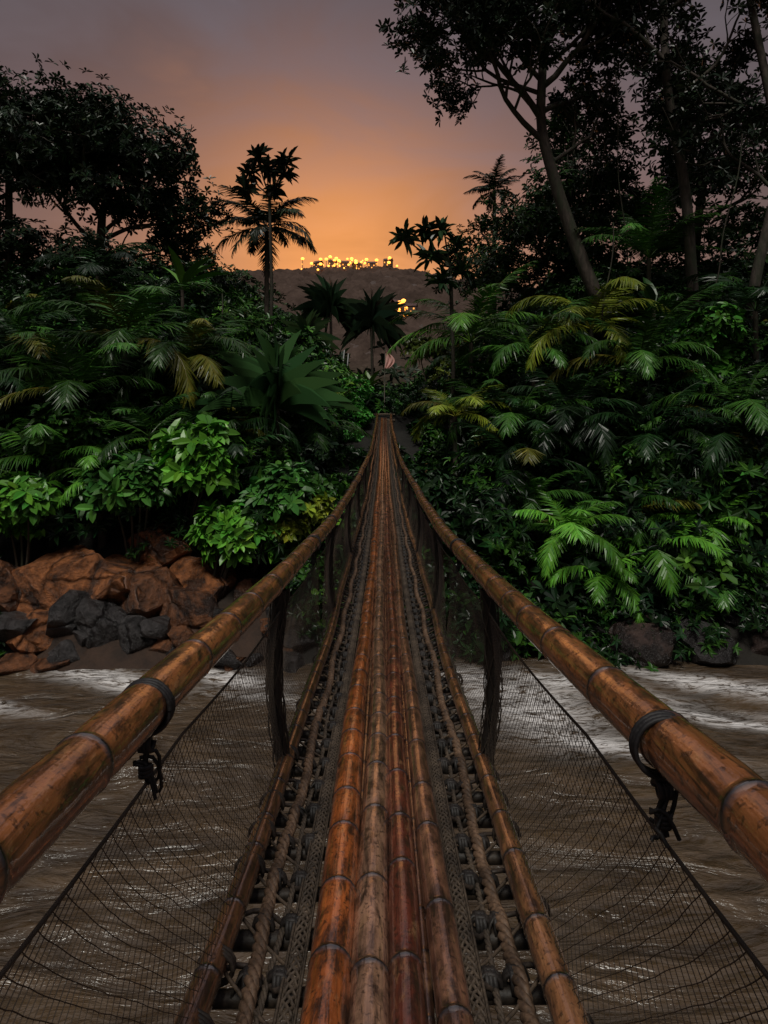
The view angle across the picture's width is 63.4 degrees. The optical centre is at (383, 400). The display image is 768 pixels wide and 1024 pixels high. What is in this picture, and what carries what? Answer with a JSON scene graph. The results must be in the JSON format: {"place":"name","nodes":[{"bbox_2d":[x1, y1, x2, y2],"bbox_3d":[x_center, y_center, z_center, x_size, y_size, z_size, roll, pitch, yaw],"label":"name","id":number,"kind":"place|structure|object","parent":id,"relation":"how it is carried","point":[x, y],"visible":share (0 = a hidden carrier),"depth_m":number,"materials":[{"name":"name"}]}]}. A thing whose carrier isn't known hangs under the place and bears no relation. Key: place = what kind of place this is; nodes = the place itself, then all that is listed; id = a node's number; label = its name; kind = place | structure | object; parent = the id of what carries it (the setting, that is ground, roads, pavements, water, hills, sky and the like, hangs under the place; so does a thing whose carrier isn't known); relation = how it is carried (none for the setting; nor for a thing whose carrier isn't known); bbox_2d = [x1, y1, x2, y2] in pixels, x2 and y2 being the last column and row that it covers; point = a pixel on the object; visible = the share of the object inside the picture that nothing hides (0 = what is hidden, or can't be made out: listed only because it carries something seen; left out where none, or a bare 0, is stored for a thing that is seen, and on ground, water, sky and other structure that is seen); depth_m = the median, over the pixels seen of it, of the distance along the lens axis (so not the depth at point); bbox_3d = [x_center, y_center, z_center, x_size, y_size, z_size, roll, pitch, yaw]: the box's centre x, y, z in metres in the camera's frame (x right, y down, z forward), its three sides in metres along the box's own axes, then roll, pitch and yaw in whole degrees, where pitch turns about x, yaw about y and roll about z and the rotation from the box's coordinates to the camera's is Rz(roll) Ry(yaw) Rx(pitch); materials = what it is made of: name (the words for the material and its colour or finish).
{"place":"outdoors","nodes":[
{"label":"outdoors","id":0,"kind":"place"},
{"bbox_2d":[0,655,767,1023],"bbox_3d":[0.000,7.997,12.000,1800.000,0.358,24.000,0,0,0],"label":"river water","id":1,"kind":"structure","parent":0,"point":[44,713],"depth_m":10.94,"materials":[{"name":"liquid"}]},
{"bbox_2d":[0,274,767,671],"bbox_3d":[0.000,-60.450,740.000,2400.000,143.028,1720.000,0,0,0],"label":"ground","id":2,"kind":"structure","parent":0,"point":[110,656],"depth_m":21.95,"materials":[{"name":"soil"}]},
{"bbox_2d":[0,560,21,611],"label":"boulder","id":3,"kind":"object","parent":2,"relation":"on","point":[10,593],"visible":0.42,"depth_m":19.86,"materials":[{"name":"stone"}]},
{"bbox_2d":[0,611,36,648],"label":"boulder","id":4,"kind":"object","parent":2,"relation":"on","point":[13,624],"visible":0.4,"depth_m":18.85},
{"bbox_2d":[0,652,37,675],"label":"boulder","id":5,"kind":"object","parent":2,"relation":"on","point":[14,662],"visible":0.76,"depth_m":18.47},
{"bbox_2d":[5,609,53,653],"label":"boulder","id":6,"kind":"object","parent":2,"relation":"on","point":[34,638],"visible":0.66,"depth_m":19.02,"materials":[{"name":"stone"}]},
{"bbox_2d":[0,471,77,566],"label":"broadleaf shrub","id":7,"kind":"object","parent":2,"relation":"on","point":[27,502],"visible":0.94,"depth_m":20.25,"materials":[{"name":"green plant"}]},
{"bbox_2d":[8,369,72,410],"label":"banana plant","id":8,"kind":"object","parent":2,"relation":"on","point":[46,396],"visible":0.34,"depth_m":23.67,"materials":[{"name":"green plant"}]},
{"bbox_2d":[0,68,85,277],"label":"palm tree","id":9,"kind":"object","parent":2,"relation":"on","point":[9,215],"visible":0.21,"depth_m":35.81,"materials":[{"name":"green plant"}]},
{"bbox_2d":[30,658,69,672],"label":"boulder","id":10,"kind":"object","parent":2,"relation":"on","point":[41,665],"visible":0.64,"depth_m":18.48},
{"bbox_2d":[0,310,101,459],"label":"palm plant","id":11,"kind":"object","parent":2,"relation":"on","point":[7,339],"visible":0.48,"depth_m":24.89,"materials":[{"name":"green plant"}]},
{"bbox_2d":[12,545,107,613],"bbox_3d":[-10.654,6.077,20.890,3.678,2.148,2.286,0,0,0],"label":"boulder","id":12,"kind":"object","parent":2,"relation":"on","point":[47,581],"visible":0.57,"depth_m":20.17,"materials":[{"name":"stone"}]},
{"bbox_2d":[0,65,122,271],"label":"jungle tree","id":13,"kind":"object","parent":2,"relation":"on","point":[31,134],"visible":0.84,"depth_m":33.77,"materials":[{"name":"green plant"}]},
{"bbox_2d":[48,639,79,661],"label":"boulder","id":14,"kind":"object","parent":2,"relation":"on","point":[63,650],"visible":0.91,"depth_m":18.75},
{"bbox_2d":[10,402,120,509],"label":"broadleaf shrub","id":15,"kind":"object","parent":2,"relation":"on","point":[54,419],"visible":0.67,"depth_m":22.36,"materials":[{"name":"green plant"}]},
{"bbox_2d":[0,418,130,547],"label":"palm plant","id":16,"kind":"object","parent":2,"relation":"on","point":[37,428],"visible":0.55,"depth_m":21.99,"materials":[{"name":"green plant"}]},
{"bbox_2d":[45,589,88,637],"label":"boulder","id":17,"kind":"object","parent":2,"relation":"on","point":[61,616],"visible":0.42,"depth_m":19.15,"materials":[{"name":"stone"}]},
{"bbox_2d":[0,330,167,490],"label":"palm plant","id":18,"kind":"object","parent":2,"relation":"on","point":[73,366],"visible":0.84,"depth_m":23.27,"materials":[{"name":"green plant"}]},
{"bbox_2d":[30,230,160,342],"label":"palm plant","id":19,"kind":"object","parent":2,"relation":"on","point":[96,268],"visible":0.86,"depth_m":30.75,"materials":[{"name":"green plant"}]},
{"bbox_2d":[47,437,150,548],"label":"palm plant","id":20,"kind":"object","parent":2,"relation":"on","point":[88,461],"visible":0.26,"depth_m":21.78,"materials":[{"name":"green plant"}]},
{"bbox_2d":[76,592,127,648],"bbox_3d":[-8.683,7.005,19.532,1.642,1.804,1.314,0,0,0],"label":"boulder","id":21,"kind":"object","parent":2,"relation":"on","point":[98,622],"visible":0.73,"depth_m":19.05,"materials":[{"name":"stone"}]},
{"bbox_2d":[0,275,228,446],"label":"palm plant","id":22,"kind":"object","parent":2,"relation":"on","point":[121,327],"visible":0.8,"depth_m":24.84,"materials":[{"name":"green plant"}]},
{"bbox_2d":[86,554,145,604],"bbox_3d":[-8.769,6.170,20.769,2.223,1.653,2.545,0,0,0],"label":"boulder","id":23,"kind":"object","parent":2,"relation":"on","point":[110,581],"visible":0.52,"depth_m":19.98,"materials":[{"name":"stone"}]},
{"bbox_2d":[0,53,235,280],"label":"jungle tree","id":24,"kind":"object","parent":2,"relation":"on","point":[168,162],"visible":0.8,"depth_m":37.01,"materials":[{"name":"green plant"}]},
{"bbox_2d":[67,449,181,561],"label":"broadleaf shrub","id":25,"kind":"object","parent":2,"relation":"on","point":[131,481],"visible":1,"depth_m":20.41,"materials":[{"name":"green plant"}]},
{"bbox_2d":[118,615,155,654],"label":"boulder","id":26,"kind":"object","parent":2,"relation":"on","point":[131,640],"visible":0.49,"depth_m":18.99,"materials":[{"name":"stone"}]},
{"bbox_2d":[118,566,179,618],"bbox_3d":[-7.871,6.530,20.739,2.363,1.934,1.983,0,0,37],"label":"boulder","id":27,"kind":"object","parent":2,"relation":"on","point":[143,597],"visible":0.53,"depth_m":19.89,"materials":[{"name":"stone"}]},
{"bbox_2d":[138,615,170,639],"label":"boulder","id":28,"kind":"object","parent":2,"relation":"on","point":[158,627],"visible":0.88,"depth_m":18.99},
{"bbox_2d":[127,523,192,566],"bbox_3d":[-7.794,5.117,21.890,2.272,1.624,1.708,0,0,0],"label":"boulder","id":29,"kind":"object","parent":2,"relation":"on","point":[158,551],"visible":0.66,"depth_m":21.15,"materials":[{"name":"stone"}]},
{"bbox_2d":[149,638,172,653],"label":"boulder","id":30,"kind":"object","parent":2,"relation":"on","point":[164,646],"visible":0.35,"depth_m":19.04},
{"bbox_2d":[167,625,194,647],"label":"boulder","id":31,"kind":"object","parent":2,"relation":"on","point":[177,635],"visible":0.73,"depth_m":19.11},
{"bbox_2d":[109,308,258,421],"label":"palm plant","id":32,"kind":"object","parent":2,"relation":"on","point":[197,347],"visible":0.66,"depth_m":25.36,"materials":[{"name":"green plant"}]},
{"bbox_2d":[158,585,217,628],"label":"boulder","id":33,"kind":"object","parent":2,"relation":"on","point":[183,606],"visible":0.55,"depth_m":19.68,"materials":[{"name":"stone"}]},
{"bbox_2d":[142,414,247,541],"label":"broadleaf shrub","id":34,"kind":"object","parent":2,"relation":"on","point":[196,459],"visible":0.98,"depth_m":20.99,"materials":[{"name":"green plant"}]},
{"bbox_2d":[159,246,230,313],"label":"banana plant","id":35,"kind":"object","parent":2,"relation":"on","point":[181,275],"visible":0.7,"depth_m":32.82,"materials":[{"name":"green plant"}]},
{"bbox_2d":[169,555,236,600],"bbox_3d":[-5.995,5.993,21.319,2.076,1.312,1.918,0,0,38],"label":"boulder","id":36,"kind":"object","parent":2,"relation":"on","point":[190,572],"visible":0.73,"depth_m":20.87,"materials":[{"name":"stone"}]},
{"bbox_2d":[124,234,305,321],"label":"jungle tree","id":37,"kind":"object","parent":2,"relation":"on","point":[239,275],"visible":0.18,"depth_m":55.90,"materials":[{"name":"green plant"}]},
{"bbox_2d":[183,499,274,578],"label":"broadleaf shrub","id":38,"kind":"object","parent":2,"relation":"on","point":[232,535],"visible":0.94,"depth_m":20.36,"materials":[{"name":"green plant"}]},
{"bbox_2d":[215,649,244,669],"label":"boulder","id":39,"kind":"object","parent":2,"relation":"on","point":[229,658],"visible":0.45,"depth_m":18.42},
{"bbox_2d":[173,386,289,442],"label":"palm plant","id":40,"kind":"object","parent":2,"relation":"on","point":[206,394],"visible":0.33,"depth_m":25.15,"materials":[{"name":"green plant"}]},
{"bbox_2d":[233,578,259,601],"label":"boulder","id":41,"kind":"object","parent":2,"relation":"on","point":[243,586],"visible":0.2,"depth_m":20.70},
{"bbox_2d":[209,180,318,333],"bbox_3d":[-7.798,-7.188,39.907,7.334,12.120,6.706,0,0,0],"label":"palm tree","id":42,"kind":"object","parent":2,"relation":"on","point":[258,216],"visible":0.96,"depth_m":39.69,"materials":[{"name":"green plant"}]},
{"bbox_2d":[229,142,300,330],"bbox_3d":[-7.260,-8.297,38.189,4.380,14.566,2.666,0,0,-18],"label":"umbrella tree","id":43,"kind":"object","parent":2,"relation":"on","point":[278,167],"visible":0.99,"depth_m":37.93,"materials":[{"name":"green plant"}]},
{"bbox_2d":[191,327,362,455],"bbox_3d":[-4.362,0.663,25.881,6.958,7.392,6.646,0,0,0],"label":"dracaena plant","id":44,"kind":"object","parent":2,"relation":"on","point":[306,389],"visible":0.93,"depth_m":25.32,"materials":[{"name":"green plant"}]},
{"bbox_2d":[238,460,318,572],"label":"broadleaf shrub","id":45,"kind":"object","parent":2,"relation":"on","point":[281,490],"visible":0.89,"depth_m":20.82,"materials":[{"name":"green plant"}]},
{"bbox_2d":[244,460,339,529],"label":"broadleaf shrub","id":46,"kind":"object","parent":2,"relation":"on","point":[321,483],"visible":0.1,"depth_m":22.19,"materials":[{"name":"green plant"}]},
{"bbox_2d":[283,651,304,672],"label":"boulder","id":47,"kind":"object","parent":2,"relation":"on","point":[294,670],"visible":0.23,"depth_m":18.38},
{"bbox_2d":[282,632,314,651],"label":"boulder","id":48,"kind":"object","parent":2,"relation":"on","point":[302,646],"visible":0.34,"depth_m":18.90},
{"bbox_2d":[270,491,335,545],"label":"broadleaf shrub","id":49,"kind":"object","parent":2,"relation":"on","point":[319,507],"visible":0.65,"depth_m":20.90,"materials":[{"name":"green plant"}]},
{"bbox_2d":[276,309,341,349],"bbox_3d":[-4.828,-2.745,38.076,3.846,5.608,3.765,0,0,39],"label":"yucca tree","id":50,"kind":"object","parent":2,"relation":"on","point":[310,320],"visible":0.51,"depth_m":37.62,"materials":[{"name":"green plant"}]},
{"bbox_2d":[285,554,343,593],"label":"broadleaf shrub","id":51,"kind":"object","parent":2,"relation":"on","point":[302,574],"visible":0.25,"depth_m":20.20,"materials":[{"name":"green plant"}]},
{"bbox_2d":[269,392,371,460],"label":"palm plant","id":52,"kind":"object","parent":2,"relation":"on","point":[317,437],"visible":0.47,"depth_m":27.19,"materials":[{"name":"green plant"}]},
{"bbox_2d":[291,273,365,356],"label":"yucca tree","id":53,"kind":"object","parent":2,"relation":"on","point":[326,299],"visible":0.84,"depth_m":41.24,"materials":[{"name":"green plant"}]},
{"bbox_2d":[303,354,356,385],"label":"broadleaf shrub","id":54,"kind":"object","parent":2,"relation":"on","point":[340,361],"visible":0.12,"depth_m":36.09,"materials":[{"name":"green plant"}]},
{"bbox_2d":[333,375,374,441],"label":"rounded shrub","id":55,"kind":"object","parent":2,"relation":"on","point":[363,419],"visible":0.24,"depth_m":32.60,"materials":[{"name":"green plant"}]},
{"bbox_2d":[223,265,519,385],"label":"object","id":56,"kind":"object","parent":2,"relation":"on","point":[399,282],"visible":0.09,"depth_m":512.66,"materials":[{"name":"stone"}]},
{"bbox_2d":[337,285,406,375],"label":"yucca tree","id":57,"kind":"object","parent":2,"relation":"on","point":[376,313],"visible":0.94,"depth_m":41.43,"materials":[{"name":"green plant"}]},
{"bbox_2d":[214,266,539,386],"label":"valley treeline","id":58,"kind":"object","parent":2,"relation":"on","point":[401,374],"depth_m":65.93,"materials":[{"name":"green plant"}]},
{"bbox_2d":[0,413,767,1023],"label":"bamboo suspension bridge","id":59,"kind":"structure","parent":2,"relation":"on","point":[388,937],"depth_m":2.41,"materials":[{"name":"wood"}]},
{"bbox_2d":[0,242,767,671],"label":"jungle foliage","id":60,"kind":"object","parent":2,"relation":"on","point":[742,474],"visible":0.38,"depth_m":23.89,"materials":[{"name":"green plant"}]},
{"bbox_2d":[0,243,767,538],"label":"palm undergrowth","id":61,"kind":"object","parent":2,"relation":"on","point":[541,441],"visible":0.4,"depth_m":24.37,"materials":[{"name":"green plant"}]},
{"bbox_2d":[384,349,394,408],"bbox_3d":[0.294,-0.825,34.380,0.598,4.051,0.120,0,0,0],"label":"pink flag","id":62,"kind":"object","parent":2,"relation":"on","point":[389,360],"visible":0.93,"depth_m":34.38,"materials":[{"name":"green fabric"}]},
{"bbox_2d":[73,56,742,373],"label":"hanging vines","id":63,"kind":"object","parent":2,"relation":"on","point":[621,204],"visible":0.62,"depth_m":28.97,"materials":[{"name":"brown plant"}]},
{"bbox_2d":[388,215,476,437],"bbox_3d":[2.376,-2.829,30.024,4.383,12.244,2.730,0,0,0],"label":"umbrella tree","id":64,"kind":"object","parent":2,"relation":"on","point":[438,257],"visible":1,"depth_m":29.82,"materials":[{"name":"green plant"}]},
{"bbox_2d":[413,423,458,471],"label":"broadleaf shrub","id":65,"kind":"object","parent":2,"relation":"on","point":[432,433],"visible":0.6,"depth_m":30.12,"materials":[{"name":"green plant"}]},
{"bbox_2d":[400,334,474,385],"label":"broadleaf shrub","id":66,"kind":"object","parent":2,"relation":"on","point":[412,346],"visible":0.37,"depth_m":39.54,"materials":[{"name":"green plant"}]},
{"bbox_2d":[419,362,458,395],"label":"broadleaf shrub","id":67,"kind":"object","parent":2,"relation":"on","point":[445,387],"visible":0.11,"depth_m":34.44,"materials":[{"name":"green plant"}]},
{"bbox_2d":[395,462,485,556],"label":"broadleaf shrub","id":68,"kind":"object","parent":2,"relation":"on","point":[435,489],"visible":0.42,"depth_m":21.69,"materials":[{"name":"green plant"}]},
{"bbox_2d":[422,553,466,597],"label":"broadleaf shrub","id":69,"kind":"object","parent":2,"relation":"on","point":[462,572],"visible":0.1,"depth_m":20.66,"materials":[{"name":"green plant"}]},
{"bbox_2d":[402,384,511,477],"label":"palm plant","id":70,"kind":"object","parent":2,"relation":"on","point":[437,409],"visible":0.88,"depth_m":26.89,"materials":[{"name":"green plant"}]},
{"bbox_2d":[423,468,517,530],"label":"broadleaf shrub","id":71,"kind":"object","parent":2,"relation":"on","point":[455,483],"visible":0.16,"depth_m":23.84,"materials":[{"name":"green plant"}]},
{"bbox_2d":[386,261,558,386],"bbox_3d":[4.339,-2.185,31.288,7.470,9.231,8.711,0,0,-33],"label":"palm plant","id":72,"kind":"object","parent":2,"relation":"on","point":[463,321],"visible":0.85,"depth_m":30.44,"materials":[{"name":"green plant"}]},
{"bbox_2d":[454,333,523,389],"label":"banana plant","id":73,"kind":"object","parent":2,"relation":"on","point":[496,342],"visible":0.34,"depth_m":29.87,"materials":[{"name":"green plant"}]},
{"bbox_2d":[462,154,522,309],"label":"palm tree","id":74,"kind":"object","parent":2,"relation":"on","point":[496,173],"visible":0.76,"depth_m":45.63,"materials":[{"name":"green plant"}]},
{"bbox_2d":[425,192,578,319],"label":"jungle tree","id":75,"kind":"object","parent":2,"relation":"on","point":[488,259],"visible":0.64,"depth_m":43.77,"materials":[{"name":"green plant"}]},
{"bbox_2d":[442,379,592,473],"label":"palm plant","id":76,"kind":"object","parent":2,"relation":"on","point":[507,416],"visible":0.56,"depth_m":24.75,"materials":[{"name":"green plant"}]},
{"bbox_2d":[457,296,610,412],"bbox_3d":[7.026,-0.779,28.003,7.249,7.774,7.221,0,0,0],"label":"palm plant","id":77,"kind":"object","parent":2,"relation":"on","point":[519,345],"visible":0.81,"depth_m":27.39,"materials":[{"name":"green plant"}]},
{"bbox_2d":[478,466,592,530],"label":"fern plant","id":78,"kind":"object","parent":2,"relation":"on","point":[536,483],"visible":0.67,"depth_m":22.47,"materials":[{"name":"green plant"}]},
{"bbox_2d":[375,0,702,319],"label":"jungle tree","id":79,"kind":"object","parent":2,"relation":"on","point":[479,26],"visible":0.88,"depth_m":31.79,"materials":[{"name":"green plant"}]},
{"bbox_2d":[490,363,656,503],"bbox_3d":[7.485,1.419,24.790,5.654,6.044,5.647,0,0,-30],"label":"palm plant","id":80,"kind":"object","parent":2,"relation":"on","point":[603,438],"visible":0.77,"depth_m":23.95,"materials":[{"name":"green plant"}]},
{"bbox_2d":[509,487,644,578],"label":"fern plant","id":81,"kind":"object","parent":2,"relation":"on","point":[572,526],"visible":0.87,"depth_m":20.60,"materials":[{"name":"green plant"}]},
{"bbox_2d":[478,74,695,298],"bbox_3d":[13.569,-13.164,41.299,12.874,18.377,11.491,0,0,-45],"label":"jungle tree","id":82,"kind":"object","parent":2,"relation":"on","point":[534,231],"visible":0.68,"depth_m":39.67,"materials":[{"name":"green plant"}]},
{"bbox_2d":[504,276,669,402],"bbox_3d":[8.952,-1.879,28.103,6.991,7.015,7.407,0,0,10],"label":"palm plant","id":83,"kind":"object","parent":2,"relation":"on","point":[609,300],"visible":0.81,"depth_m":26.93,"materials":[{"name":"green plant"}]},
{"bbox_2d":[530,549,659,622],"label":"fern plant","id":84,"kind":"object","parent":2,"relation":"on","point":[597,593],"visible":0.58,"depth_m":19.93,"materials":[{"name":"green plant"}]},
{"bbox_2d":[540,284,728,443],"bbox_3d":[10.639,-1.146,25.979,6.382,6.909,6.390,0,0,-39],"label":"palm plant","id":85,"kind":"object","parent":2,"relation":"on","point":[646,358],"visible":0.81,"depth_m":25.02,"materials":[{"name":"green plant"}]},
{"bbox_2d":[569,475,701,557],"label":"fern plant","id":86,"kind":"object","parent":2,"relation":"on","point":[639,534],"visible":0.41,"depth_m":21.21,"materials":[{"name":"green plant"}]},
{"bbox_2d":[605,615,676,667],"bbox_3d":[7.983,7.542,19.430,2.375,1.562,1.622,0,0,15],"label":"boulder","id":87,"kind":"object","parent":2,"relation":"on","point":[635,638],"visible":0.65,"depth_m":18.78,"materials":[{"name":"stone"}]},
{"bbox_2d":[569,518,726,598],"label":"fern plant","id":88,"kind":"object","parent":2,"relation":"on","point":[661,558],"visible":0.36,"depth_m":19.52,"materials":[{"name":"green plant"}]},
{"bbox_2d":[572,172,733,303],"bbox_3d":[13.333,-6.720,30.918,7.331,9.758,7.305,0,0,34],"label":"palm plant","id":89,"kind":"object","parent":2,"relation":"on","point":[644,243],"visible":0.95,"depth_m":30.28,"materials":[{"name":"green plant"}]},
{"bbox_2d":[611,277,697,381],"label":"banana plant","id":90,"kind":"object","parent":2,"relation":"on","point":[649,292],"visible":0.42,"depth_m":28.71,"materials":[{"name":"green plant"}]},
{"bbox_2d":[573,380,738,494],"bbox_3d":[10.144,1.522,23.799,6.148,4.598,5.278,0,0,25],"label":"palm plant","id":91,"kind":"object","parent":2,"relation":"on","point":[646,445],"visible":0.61,"depth_m":22.94,"materials":[{"name":"green plant"}]},
{"bbox_2d":[553,0,767,356],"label":"jungle tree","id":92,"kind":"object","parent":2,"relation":"on","point":[740,56],"visible":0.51,"depth_m":30.27,"materials":[{"name":"green plant"}]},
{"bbox_2d":[590,38,767,282],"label":"jungle tree","id":93,"kind":"object","parent":2,"relation":"on","point":[751,226],"visible":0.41,"depth_m":35.99,"materials":[{"name":"green plant"}]},
{"bbox_2d":[600,0,767,323],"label":"jungle tree","id":94,"kind":"object","parent":2,"relation":"on","point":[733,107],"visible":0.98,"depth_m":29.01,"materials":[{"name":"green plant"}]},
{"bbox_2d":[622,453,748,541],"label":"fern plant","id":95,"kind":"object","parent":2,"relation":"on","point":[743,535],"visible":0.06,"depth_m":21.50,"materials":[{"name":"green plant"}]},
{"bbox_2d":[660,301,749,397],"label":"broadleaf shrub","id":96,"kind":"object","parent":2,"relation":"on","point":[707,325],"visible":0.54,"depth_m":26.03,"materials":[{"name":"green plant"}]},
{"bbox_2d":[672,616,739,665],"bbox_3d":[9.954,7.516,19.494,1.772,1.496,2.051,0,0,-43],"label":"boulder","id":97,"kind":"object","parent":2,"relation":"on","point":[723,656],"visible":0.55,"depth_m":18.77,"materials":[{"name":"stone"}]},
{"bbox_2d":[647,488,767,566],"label":"fern plant","id":98,"kind":"object","parent":2,"relation":"on","point":[719,532],"visible":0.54,"depth_m":21.10,"materials":[{"name":"green plant"}]},
{"bbox_2d":[648,358,767,435],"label":"palm plant","id":99,"kind":"object","parent":2,"relation":"on","point":[757,408],"visible":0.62,"depth_m":23.70,"materials":[{"name":"green plant"}]},
{"bbox_2d":[653,273,767,372],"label":"palm plant","id":100,"kind":"object","parent":2,"relation":"on","point":[759,298],"visible":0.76,"depth_m":26.96,"materials":[{"name":"green plant"}]},
{"bbox_2d":[709,554,767,611],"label":"fern plant","id":101,"kind":"object","parent":2,"relation":"on","point":[725,600],"visible":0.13,"depth_m":19.13,"materials":[{"name":"green plant"}]},
{"bbox_2d":[750,630,767,655],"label":"boulder","id":102,"kind":"object","parent":2,"relation":"on","point":[759,645],"visible":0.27,"depth_m":18.97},
{"bbox_2d":[0,0,767,287],"label":"sky","id":103,"kind":"structure","parent":0,"point":[317,77],"materials":[{"name":"orange"}]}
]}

